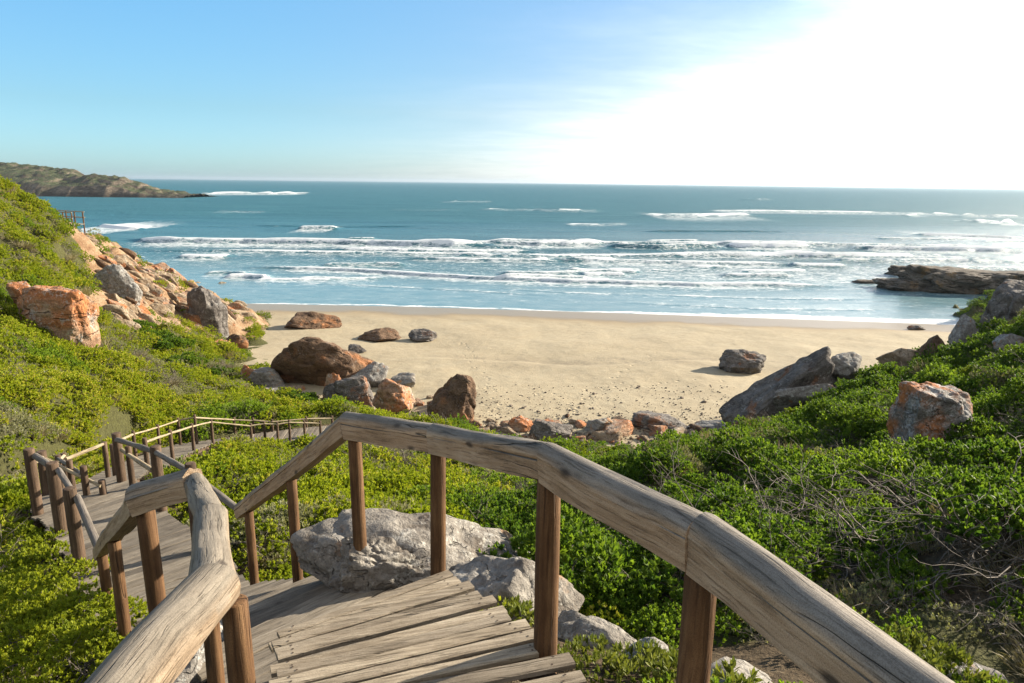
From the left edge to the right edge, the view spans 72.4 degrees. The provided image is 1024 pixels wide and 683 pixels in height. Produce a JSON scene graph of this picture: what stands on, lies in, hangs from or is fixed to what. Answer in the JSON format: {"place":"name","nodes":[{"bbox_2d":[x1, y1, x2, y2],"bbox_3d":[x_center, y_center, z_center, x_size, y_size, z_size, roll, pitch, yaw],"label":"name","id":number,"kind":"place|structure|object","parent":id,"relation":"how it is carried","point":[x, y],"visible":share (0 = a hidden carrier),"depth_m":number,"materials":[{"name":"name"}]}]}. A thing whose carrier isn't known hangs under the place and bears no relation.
{"place":"outdoors","nodes":[
{"label":"outdoors","id":0,"kind":"place"},
{"bbox_2d":[0,539,69,598],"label":"shrub","id":1,"kind":"object","parent":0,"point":[37,555],"visible":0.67,"depth_m":8.14,"materials":[{"name":"green plant"}]},
{"bbox_2d":[2,554,110,603],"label":"shrub","id":2,"kind":"object","parent":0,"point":[70,567],"visible":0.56,"depth_m":7.78,"materials":[{"name":"green plant"}]},
{"bbox_2d":[30,622,123,682],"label":"shrub","id":3,"kind":"object","parent":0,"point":[60,631],"visible":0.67,"depth_m":5.43,"materials":[{"name":"green plant"}]},
{"bbox_2d":[37,588,146,642],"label":"shrub","id":4,"kind":"object","parent":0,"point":[80,608],"visible":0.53,"depth_m":6.36,"materials":[{"name":"green plant"}]},
{"bbox_2d":[44,595,147,667],"bbox_3d":[-3.232,2.364,5.646,0.709,0.397,0.863,8,15,28],"label":"shrub","id":5,"kind":"object","parent":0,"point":[103,621],"visible":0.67,"depth_m":5.59,"materials":[{"name":"green plant"}]},
{"bbox_2d":[0,162,209,197],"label":"headland","id":6,"kind":"structure","parent":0,"point":[50,181],"depth_m":606.62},
{"bbox_2d":[187,286,228,339],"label":"boulder","id":7,"kind":"object","parent":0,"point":[207,306],"visible":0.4,"depth_m":63.52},
{"bbox_2d":[0,185,1023,682],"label":"hillside","id":8,"kind":"structure","parent":0,"point":[772,663],"depth_m":6.27,"materials":[{"name":"plant"}]},
{"bbox_2d":[0,519,44,547],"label":"shrub","id":9,"kind":"object","parent":8,"relation":"on","point":[18,531],"visible":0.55,"depth_m":9.66,"materials":[{"name":"green plant"}]},
{"bbox_2d":[0,525,67,565],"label":"shrub","id":10,"kind":"object","parent":8,"relation":"on","point":[36,541],"visible":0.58,"depth_m":9.11,"materials":[{"name":"green plant"}]},
{"bbox_2d":[0,564,68,632],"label":"shrub","id":11,"kind":"object","parent":8,"relation":"on","point":[17,579],"visible":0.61,"depth_m":7.20,"materials":[{"name":"green plant"}]},
{"bbox_2d":[0,647,102,682],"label":"shrub","id":12,"kind":"object","parent":8,"relation":"on","point":[5,671],"visible":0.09,"depth_m":6.28,"materials":[{"name":"green plant"}]},
{"bbox_2d":[0,579,104,681],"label":"shrub","id":13,"kind":"object","parent":8,"relation":"on","point":[29,613],"visible":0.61,"depth_m":6.33,"materials":[{"name":"green plant"}]},
{"bbox_2d":[8,577,105,650],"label":"shrub","id":14,"kind":"object","parent":8,"relation":"on","point":[73,584],"visible":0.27,"depth_m":6.92,"materials":[{"name":"green plant"}]},
{"bbox_2d":[16,285,100,347],"bbox_3d":[-22.368,-0.697,34.466,3.653,4.125,1.819,1,13,0],"label":"boulder","id":15,"kind":"object","parent":8,"relation":"on","point":[60,312],"visible":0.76,"depth_m":33.56,"materials":[{"name":"orange stone"}]},
{"bbox_2d":[6,281,30,303],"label":"rock","id":16,"kind":"object","parent":15,"relation":"on","point":[14,289],"visible":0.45,"depth_m":34.36,"materials":[{"name":"orange stone"}]},
{"bbox_2d":[0,609,117,682],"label":"shrub","id":17,"kind":"object","parent":8,"relation":"on","point":[26,642],"visible":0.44,"depth_m":5.88,"materials":[{"name":"green plant"}]},
{"bbox_2d":[93,264,142,305],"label":"rock","id":18,"kind":"object","parent":8,"relation":"on","point":[118,280],"visible":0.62,"depth_m":55.43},
{"bbox_2d":[63,443,212,488],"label":"boardwalk","id":19,"kind":"structure","parent":8,"relation":"on","point":[180,450],"depth_m":22.86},
{"bbox_2d":[54,441,115,488],"bbox_3d":[-7.329,2.617,12.213,0.888,1.770,2.744,-9,16,-36],"label":"handrail","id":20,"kind":"object","parent":19,"relation":"on","point":[61,458],"visible":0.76,"depth_m":12.82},
{"bbox_2d":[123,414,332,457],"bbox_3d":[-10.233,2.979,22.854,5.033,6.259,17.305,1,13,0],"label":"handrail","id":21,"kind":"object","parent":19,"relation":"on","point":[157,427],"visible":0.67,"depth_m":26.71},
{"bbox_2d":[30,468,248,630],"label":"boardwalk","id":22,"kind":"structure","parent":8,"relation":"on","point":[174,534],"depth_m":9.04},
{"bbox_2d":[23,447,98,599],"bbox_3d":[-5.432,2.603,8.687,0.262,2.048,4.067,-11,17,-42],"label":"handrail","id":23,"kind":"object","parent":22,"relation":"on","point":[69,510],"visible":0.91,"depth_m":9.18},
{"bbox_2d":[36,450,106,495],"bbox_3d":[-6.857,2.496,10.977,0.902,1.950,1.236,-7,15,-31],"label":"handrail","id":24,"kind":"object","parent":22,"relation":"on","point":[85,479],"visible":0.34,"depth_m":10.94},
{"bbox_2d":[84,468,255,682],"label":"handrail","id":25,"kind":"object","parent":8,"relation":"on","point":[169,635],"visible":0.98,"depth_m":2.18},
{"bbox_2d":[149,333,195,351],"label":"shrub","id":26,"kind":"object","parent":8,"relation":"on","point":[170,341],"visible":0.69,"depth_m":49.43,"materials":[{"name":"green plant"}]},
{"bbox_2d":[111,432,235,534],"bbox_3d":[-4.685,2.486,9.614,0.206,2.526,5.049,-11,17,-41],"label":"handrail","id":27,"kind":"object","parent":8,"relation":"on","point":[157,457],"visible":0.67,"depth_m":10.09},
{"bbox_2d":[163,351,210,365],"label":"shrub","id":28,"kind":"object","parent":8,"relation":"on","point":[192,358],"visible":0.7,"depth_m":47.53,"materials":[{"name":"green plant"}]},
{"bbox_2d":[173,622,223,682],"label":"rock","id":29,"kind":"object","parent":8,"relation":"on","point":[192,668],"visible":0.09,"depth_m":4.12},
{"bbox_2d":[115,576,330,640],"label":"staircase","id":30,"kind":"structure","parent":8,"relation":"on","point":[267,600],"depth_m":5.58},
{"bbox_2d":[142,419,321,477],"bbox_3d":[-9.868,3.333,22.830,3.491,5.564,13.707,1,13,0],"label":"handrail","id":31,"kind":"object","parent":8,"relation":"on","point":[145,441],"visible":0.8,"depth_m":26.87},
{"bbox_2d":[175,425,329,447],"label":"boardwalk","id":32,"kind":"structure","parent":8,"relation":"on","point":[295,433],"depth_m":29.74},
{"bbox_2d":[197,588,427,682],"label":"boardwalk","id":33,"kind":"structure","parent":8,"relation":"on","point":[263,634],"depth_m":4.62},
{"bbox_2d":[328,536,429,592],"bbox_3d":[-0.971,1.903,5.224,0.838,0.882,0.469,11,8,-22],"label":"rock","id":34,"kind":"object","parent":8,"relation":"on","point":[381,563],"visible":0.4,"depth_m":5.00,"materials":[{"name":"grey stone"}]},
{"bbox_2d":[290,508,529,587],"bbox_3d":[-0.779,1.856,5.597,1.978,0.953,1.203,8,12,-9],"label":"boulder","id":35,"kind":"object","parent":8,"relation":"on","point":[316,547],"visible":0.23,"depth_m":5.38,"materials":[{"name":"grey stone"}]},
{"bbox_2d":[268,570,586,682],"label":"boardwalk","id":36,"kind":"structure","parent":8,"relation":"on","point":[465,640],"depth_m":3.33,"materials":[{"name":"wood"}]},
{"bbox_2d":[0,174,1023,682],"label":"ground cover","id":37,"kind":"object","parent":8,"relation":"on","point":[54,366],"visible":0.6,"depth_m":19.61,"materials":[{"name":"plant"}]},
{"bbox_2d":[449,555,584,626],"bbox_3d":[-0.059,1.823,4.992,1.012,0.730,0.809,17,19,25],"label":"rock","id":38,"kind":"object","parent":8,"relation":"on","point":[488,575],"visible":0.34,"depth_m":4.84,"materials":[{"name":"grey stone"}]},
{"bbox_2d":[497,482,536,502],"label":"shrub","id":39,"kind":"object","parent":8,"relation":"on","point":[530,492],"visible":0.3,"depth_m":13.35,"materials":[{"name":"green plant"}]},
{"bbox_2d":[479,503,658,619],"bbox_3d":[0.323,1.835,5.609,1.686,0.995,1.365,-1,13,-8],"label":"shrub","id":40,"kind":"object","parent":8,"relation":"on","point":[521,538],"visible":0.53,"depth_m":5.53,"materials":[{"name":"green plant"}]},
{"bbox_2d":[572,631,608,660],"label":"succulent plant","id":41,"kind":"object","parent":8,"relation":"on","point":[602,637],"visible":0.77,"depth_m":4.13,"materials":[{"name":"green plant"}]},
{"bbox_2d":[234,411,954,682],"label":"handrail","id":42,"kind":"object","parent":8,"relation":"on","point":[813,630],"visible":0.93,"depth_m":2.37,"materials":[{"name":"wood"}]},
{"bbox_2d":[557,609,636,651],"bbox_3d":[0.535,2.039,4.341,0.868,0.524,0.459,14,17,26],"label":"rock","id":43,"kind":"object","parent":8,"relation":"on","point":[572,623],"visible":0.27,"depth_m":4.39,"materials":[{"name":"grey stone"}]},
{"bbox_2d":[575,647,626,682],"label":"succulent plant","id":44,"kind":"object","parent":8,"relation":"on","point":[596,656],"visible":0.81,"depth_m":3.65,"materials":[{"name":"green plant"}]},
{"bbox_2d":[573,568,661,627],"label":"shrub","id":45,"kind":"object","parent":8,"relation":"on","point":[634,603],"visible":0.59,"depth_m":5.24,"materials":[{"name":"green plant"}]},
{"bbox_2d":[559,533,675,613],"bbox_3d":[0.741,2.114,5.919,1.452,0.572,1.153,-4,13,-18],"label":"shrub","id":46,"kind":"object","parent":8,"relation":"on","point":[628,569],"visible":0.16,"depth_m":5.97,"materials":[{"name":"green plant"}]},
{"bbox_2d":[615,660,650,682],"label":"succulent plant","id":47,"kind":"object","parent":8,"relation":"on","point":[627,669],"visible":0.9,"depth_m":3.57,"materials":[{"name":"green plant"}]},
{"bbox_2d":[611,638,663,679],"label":"succulent plant","id":48,"kind":"object","parent":8,"relation":"on","point":[651,648],"visible":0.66,"depth_m":3.90,"materials":[{"name":"green plant"}]},
{"bbox_2d":[600,511,703,581],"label":"shrub","id":49,"kind":"object","parent":8,"relation":"on","point":[630,542],"visible":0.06,"depth_m":6.19,"materials":[{"name":"green plant"}]},
{"bbox_2d":[635,650,675,682],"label":"succulent plant","id":50,"kind":"object","parent":8,"relation":"on","point":[640,659],"visible":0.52,"depth_m":3.65,"materials":[{"name":"green plant"}]},
{"bbox_2d":[640,652,711,682],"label":"succulent plant","id":51,"kind":"object","parent":8,"relation":"on","point":[660,665],"visible":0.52,"depth_m":3.50,"materials":[{"name":"green plant"}]},
{"bbox_2d":[649,479,705,509],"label":"shrub","id":52,"kind":"object","parent":8,"relation":"on","point":[671,486],"visible":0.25,"depth_m":11.37,"materials":[{"name":"green plant"}]},
{"bbox_2d":[667,467,749,509],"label":"shrub","id":53,"kind":"object","parent":8,"relation":"on","point":[707,484],"visible":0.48,"depth_m":12.04,"materials":[{"name":"green plant"}]},
{"bbox_2d":[628,516,836,618],"bbox_3d":[1.668,1.753,5.214,1.523,0.814,1.354,5,14,19],"label":"shrub","id":54,"kind":"object","parent":8,"relation":"on","point":[670,570],"visible":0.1,"depth_m":5.16,"materials":[{"name":"green plant"}]},
{"bbox_2d":[676,484,790,544],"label":"shrub","id":55,"kind":"object","parent":8,"relation":"on","point":[733,491],"visible":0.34,"depth_m":6.61,"materials":[{"name":"green plant"}]},
{"bbox_2d":[710,655,768,682],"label":"succulent plant","id":56,"kind":"object","parent":8,"relation":"on","point":[729,669],"visible":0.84,"depth_m":3.36,"materials":[{"name":"green plant"}]},
{"bbox_2d":[710,656,772,682],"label":"rock","id":57,"kind":"object","parent":8,"relation":"on","point":[746,666],"visible":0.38,"depth_m":3.66,"materials":[{"name":"grey stone"}]},
{"bbox_2d":[602,433,922,581],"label":"dead branches","id":58,"kind":"object","parent":8,"relation":"on","point":[763,504],"visible":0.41,"depth_m":6.43,"materials":[{"name":"wood"}]},
{"bbox_2d":[704,502,841,584],"bbox_3d":[2.019,1.701,5.724,1.371,0.564,1.140,3,13,10],"label":"shrub","id":59,"kind":"object","parent":8,"relation":"on","point":[781,519],"visible":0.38,"depth_m":5.71,"materials":[{"name":"green plant"}]},
{"bbox_2d":[711,498,835,569],"bbox_3d":[2.235,1.791,6.394,1.268,0.466,1.011,11,17,39],"label":"shrub","id":60,"kind":"object","parent":8,"relation":"on","point":[792,530],"visible":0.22,"depth_m":6.25,"materials":[{"name":"green plant"}]},
{"bbox_2d":[719,346,837,426],"bbox_3d":[15.129,3.441,38.275,7.145,3.857,2.543,-35,17,-2],"label":"boulder","id":61,"kind":"object","parent":8,"relation":"on","point":[813,368],"visible":0.48,"depth_m":37.12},
{"bbox_2d":[773,383,833,409],"bbox_3d":[15.270,2.819,36.802,3.468,1.252,0.847,-12,14,-3],"label":"rock","id":62,"kind":"object","parent":61,"relation":"on","point":[787,398],"visible":0.8,"depth_m":36.45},
{"bbox_2d":[831,352,861,379],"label":"rock","id":63,"kind":"object","parent":61,"relation":"on","point":[847,365],"visible":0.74,"depth_m":37.65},
{"bbox_2d":[767,463,875,524],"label":"shrub","id":64,"kind":"object","parent":8,"relation":"on","point":[823,483],"visible":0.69,"depth_m":8.40,"materials":[{"name":"green plant"}]},
{"bbox_2d":[719,450,935,536],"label":"dead branches","id":65,"kind":"object","parent":8,"relation":"on","point":[791,503],"visible":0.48,"depth_m":8.30,"materials":[{"name":"wood"}]},
{"bbox_2d":[711,442,949,574],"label":"dead branches","id":66,"kind":"object","parent":8,"relation":"on","point":[824,495],"visible":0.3,"depth_m":7.23,"materials":[{"name":"wood"}]},
{"bbox_2d":[755,489,931,594],"bbox_3d":[3.024,1.904,6.076,1.734,0.681,1.413,-6,14,-27],"label":"shrub","id":67,"kind":"object","parent":8,"relation":"on","point":[870,545],"visible":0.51,"depth_m":6.15,"materials":[{"name":"green plant"}]},
{"bbox_2d":[809,505,908,564],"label":"shrub","id":68,"kind":"object","parent":8,"relation":"on","point":[814,513],"visible":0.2,"depth_m":7.10,"materials":[{"name":"green plant"}]},
{"bbox_2d":[725,521,1023,625],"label":"dead branches","id":69,"kind":"object","parent":8,"relation":"on","point":[887,601],"visible":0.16,"depth_m":5.22,"materials":[{"name":"grey plant"}]},
{"bbox_2d":[736,458,1023,631],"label":"dead branches","id":70,"kind":"object","parent":8,"relation":"on","point":[883,545],"visible":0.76,"depth_m":5.43,"materials":[{"name":"wood"}]},
{"bbox_2d":[876,348,915,367],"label":"rock","id":71,"kind":"object","parent":8,"relation":"on","point":[904,355],"visible":0.48,"depth_m":43.18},
{"bbox_2d":[841,548,960,613],"bbox_3d":[2.916,1.847,5.062,0.793,0.440,1.033,-4,14,-21],"label":"shrub","id":72,"kind":"object","parent":8,"relation":"on","point":[911,566],"visible":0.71,"depth_m":5.18,"materials":[{"name":"green plant"}]},
{"bbox_2d":[878,469,929,510],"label":"shrub","id":73,"kind":"object","parent":8,"relation":"on","point":[893,476],"visible":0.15,"depth_m":8.85,"materials":[{"name":"green plant"}]},
{"bbox_2d":[893,628,937,669],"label":"succulent plant","id":74,"kind":"object","parent":8,"relation":"on","point":[922,638],"visible":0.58,"depth_m":3.88,"materials":[{"name":"green plant"}]},
{"bbox_2d":[810,432,1023,569],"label":"dead branches","id":75,"kind":"object","parent":8,"relation":"on","point":[909,496],"visible":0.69,"depth_m":5.64,"materials":[{"name":"wood"}]},
{"bbox_2d":[887,470,968,507],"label":"shrub","id":76,"kind":"object","parent":8,"relation":"on","point":[904,480],"visible":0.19,"depth_m":7.03,"materials":[{"name":"green plant"}]},
{"bbox_2d":[913,335,944,357],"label":"rock","id":77,"kind":"object","parent":8,"relation":"on","point":[937,339],"visible":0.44,"depth_m":41.00,"materials":[{"name":"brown stone"}]},
{"bbox_2d":[835,465,1023,607],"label":"dead branches","id":78,"kind":"object","parent":8,"relation":"on","point":[974,551],"visible":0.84,"depth_m":5.04,"materials":[{"name":"wood"}]},
{"bbox_2d":[886,381,973,444],"bbox_3d":[9.938,2.125,16.494,1.875,2.364,1.273,1,13,0],"label":"boulder","id":79,"kind":"object","parent":8,"relation":"on","point":[931,410],"visible":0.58,"depth_m":15.99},
{"bbox_2d":[914,649,946,673],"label":"succulent plant","id":80,"kind":"object","parent":8,"relation":"on","point":[938,661],"visible":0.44,"depth_m":3.56,"materials":[{"name":"green plant"}]},
{"bbox_2d":[907,644,1008,682],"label":"rock","id":81,"kind":"object","parent":8,"relation":"on","point":[974,666],"visible":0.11,"depth_m":3.92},
{"bbox_2d":[907,634,966,665],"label":"succulent plant","id":82,"kind":"object","parent":81,"relation":"on","point":[943,646],"visible":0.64,"depth_m":3.85,"materials":[{"name":"green plant"}]},
{"bbox_2d":[912,640,972,677],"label":"succulent plant","id":83,"kind":"object","parent":81,"relation":"on","point":[948,666],"visible":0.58,"depth_m":3.80,"materials":[{"name":"green plant"}]},
{"bbox_2d":[897,464,1023,589],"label":"shrub","id":84,"kind":"object","parent":8,"relation":"on","point":[981,484],"visible":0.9,"depth_m":5.25,"materials":[{"name":"green plant"}]},
{"bbox_2d":[903,432,1023,485],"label":"shrub","id":85,"kind":"object","parent":8,"relation":"on","point":[977,449],"visible":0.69,"depth_m":7.88,"materials":[{"name":"green plant"}]},
{"bbox_2d":[948,314,978,344],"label":"rock","id":86,"kind":"object","parent":8,"relation":"on","point":[964,327],"visible":0.47,"depth_m":42.89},
{"bbox_2d":[938,649,993,682],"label":"succulent plant","id":87,"kind":"object","parent":8,"relation":"on","point":[980,674],"visible":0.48,"depth_m":3.74,"materials":[{"name":"green plant"}]},
{"bbox_2d":[912,462,1023,521],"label":"shrub","id":88,"kind":"object","parent":8,"relation":"on","point":[991,470],"visible":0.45,"depth_m":6.01,"materials":[{"name":"green plant"}]},
{"bbox_2d":[980,279,1023,328],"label":"boulder","id":89,"kind":"object","parent":8,"relation":"on","point":[1006,300],"visible":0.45,"depth_m":42.88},
{"bbox_2d":[992,333,1023,350],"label":"rock","id":90,"kind":"object","parent":8,"relation":"on","point":[1006,339],"visible":0.41,"depth_m":33.80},
{"bbox_2d":[0,0,1023,188],"label":"sky","id":91,"kind":"structure","parent":0,"point":[808,93],"materials":[{"name":"blue"}]},
{"bbox_2d":[33,179,1023,324],"bbox_3d":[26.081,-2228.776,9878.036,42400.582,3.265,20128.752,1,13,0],"label":"sea water","id":92,"kind":"structure","parent":0,"point":[793,252],"depth_m":182.29,"materials":[{"name":"liquid"}]},
{"bbox_2d":[872,278,922,291],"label":"rock","id":93,"kind":"object","parent":92,"relation":"in","point":[897,284],"visible":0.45,"depth_m":110.29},
{"bbox_2d":[894,264,996,293],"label":"rock","id":94,"kind":"object","parent":92,"relation":"in","point":[943,279],"visible":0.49,"depth_m":108.06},
{"bbox_2d":[978,270,1023,294],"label":"rock","id":95,"kind":"object","parent":92,"relation":"in","point":[999,277],"visible":0.36,"depth_m":105.96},
{"bbox_2d":[236,304,954,449],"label":"beach sand","id":96,"kind":"structure","parent":0,"point":[504,351],"depth_m":64.83,"materials":[{"name":"sand"}]},
{"bbox_2d":[248,367,284,388],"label":"rock","id":97,"kind":"object","parent":96,"relation":"on","point":[267,376],"visible":0.65,"depth_m":50.60,"materials":[{"name":"grey stone"}]},
{"bbox_2d":[284,311,341,328],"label":"rock","id":98,"kind":"object","parent":96,"relation":"on","point":[308,320],"visible":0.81,"depth_m":74.00,"materials":[{"name":"brown stone"}]},
{"bbox_2d":[270,337,373,385],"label":"boulder","id":99,"kind":"object","parent":96,"relation":"on","point":[311,360],"visible":0.73,"depth_m":50.96,"materials":[{"name":"brown stone"}]},
{"bbox_2d":[323,375,373,406],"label":"rock","id":100,"kind":"object","parent":96,"relation":"on","point":[355,388],"visible":0.65,"depth_m":46.89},
{"bbox_2d":[351,361,388,386],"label":"rock","id":101,"kind":"object","parent":96,"relation":"on","point":[374,373],"visible":0.43,"depth_m":51.28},
{"bbox_2d":[358,327,400,341],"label":"rock","id":102,"kind":"object","parent":96,"relation":"on","point":[382,334],"visible":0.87,"depth_m":68.49,"materials":[{"name":"brown stone"}]},
{"bbox_2d":[372,378,414,413],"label":"rock","id":103,"kind":"object","parent":96,"relation":"on","point":[391,395],"visible":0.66,"depth_m":44.95,"materials":[{"name":"orange stone"}]},
{"bbox_2d":[391,372,415,387],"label":"rock","id":104,"kind":"object","parent":96,"relation":"on","point":[407,379],"visible":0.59,"depth_m":50.98,"materials":[{"name":"grey stone"}]},
{"bbox_2d":[408,328,436,341],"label":"rock","id":105,"kind":"object","parent":96,"relation":"on","point":[422,335],"visible":0.92,"depth_m":68.45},
{"bbox_2d":[427,374,476,422],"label":"boulder","id":106,"kind":"object","parent":96,"relation":"on","point":[455,395],"visible":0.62,"depth_m":42.25,"materials":[{"name":"brown stone"}]},
{"bbox_2d":[508,415,532,432],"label":"rock","id":107,"kind":"object","parent":96,"relation":"on","point":[519,423],"visible":0.8,"depth_m":41.77,"materials":[{"name":"orange stone"}]},
{"bbox_2d":[528,418,572,441],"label":"rock","id":108,"kind":"object","parent":96,"relation":"on","point":[540,429],"visible":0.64,"depth_m":40.47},
{"bbox_2d":[476,384,728,446],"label":"beach pebbles","id":109,"kind":"object","parent":96,"relation":"on","point":[590,408],"visible":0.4,"depth_m":46.13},
{"bbox_2d":[602,419,633,436],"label":"stone","id":110,"kind":"object","parent":96,"relation":"on","point":[625,427],"visible":0.67,"depth_m":41.27,"materials":[{"name":"orange stone"}]},
{"bbox_2d":[632,410,688,429],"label":"rock","id":111,"kind":"object","parent":96,"relation":"on","point":[642,419],"visible":0.74,"depth_m":42.46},
{"bbox_2d":[719,349,765,373],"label":"boulder","id":112,"kind":"object","parent":96,"relation":"on","point":[744,361],"visible":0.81,"depth_m":56.61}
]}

